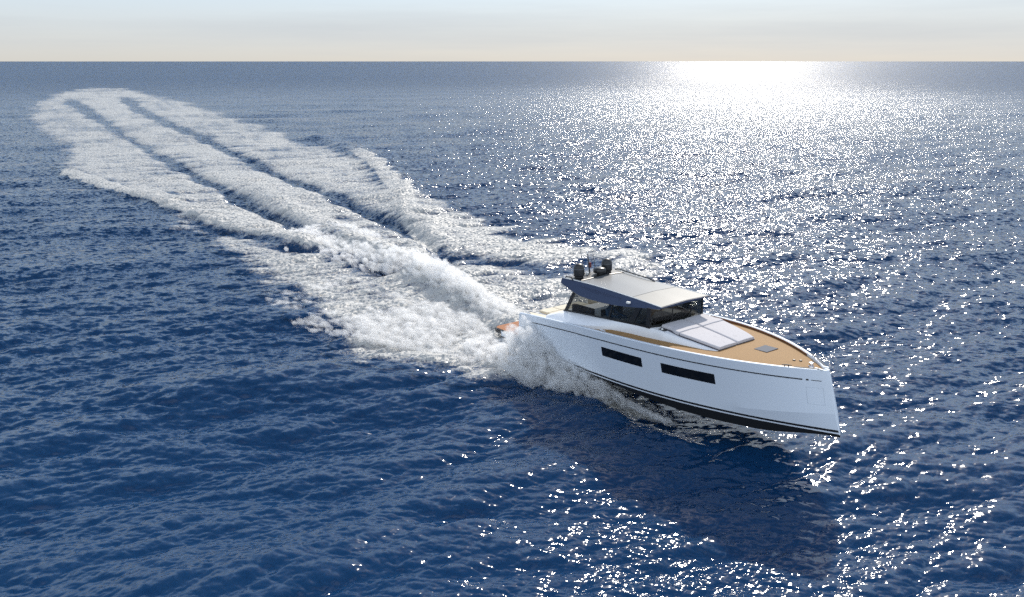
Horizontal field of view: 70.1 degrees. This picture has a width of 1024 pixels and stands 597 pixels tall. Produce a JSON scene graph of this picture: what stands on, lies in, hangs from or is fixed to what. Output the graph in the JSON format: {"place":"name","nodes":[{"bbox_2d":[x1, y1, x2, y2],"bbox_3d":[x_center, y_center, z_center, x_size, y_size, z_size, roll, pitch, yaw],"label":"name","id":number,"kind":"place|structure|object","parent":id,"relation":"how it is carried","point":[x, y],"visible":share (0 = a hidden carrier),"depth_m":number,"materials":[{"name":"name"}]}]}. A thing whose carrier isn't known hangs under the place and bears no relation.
{"place":"outdoors","nodes":[
{"label":"outdoors","id":0,"kind":"place"},
{"bbox_2d":[0,61,1023,596],"bbox_3d":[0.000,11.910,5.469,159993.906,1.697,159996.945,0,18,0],"label":"sea","id":1,"kind":"structure","parent":0,"point":[176,419],"depth_m":32.15,"materials":[{"name":"blue liquid"}]},
{"bbox_2d":[12,87,690,426],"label":"wake foam","id":2,"kind":"object","parent":1,"relation":"on","point":[114,142],"visible":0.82,"depth_m":58.45,"materials":[{"name":"white liquid"}]},
{"bbox_2d":[262,275,515,363],"bbox_3d":[-7.004,0.873,38.455,18.166,0.923,7.511,16,24,41],"label":"side wash spray","id":3,"kind":"object","parent":2,"relation":"on","point":[445,319],"visible":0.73,"depth_m":36.92,"materials":[{"name":"liquid"}]},
{"bbox_2d":[285,222,524,316],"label":"rooster tail","id":4,"kind":"object","parent":2,"relation":"on","point":[436,262],"visible":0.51,"depth_m":45.47},
{"bbox_2d":[459,316,701,424],"bbox_3d":[2.014,2.618,30.534,2.829,2.764,12.248,-16,24,-41],"label":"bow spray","id":5,"kind":"object","parent":1,"relation":"on","point":[501,346],"visible":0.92,"depth_m":31.34,"materials":[{"name":"liquid"}]},
{"bbox_2d":[495,250,839,437],"bbox_3d":[5.532,0.991,29.681,5.036,5.442,16.962,-12,17,-34],"label":"motor yacht","id":6,"kind":"object","parent":1,"relation":"on","point":[668,345],"visible":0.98,"depth_m":26.88,"materials":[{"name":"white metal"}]},
{"bbox_2d":[0,0,1023,60],"label":"sky","id":7,"kind":"structure","parent":0,"point":[30,30],"materials":[{"name":"white"}]}
]}

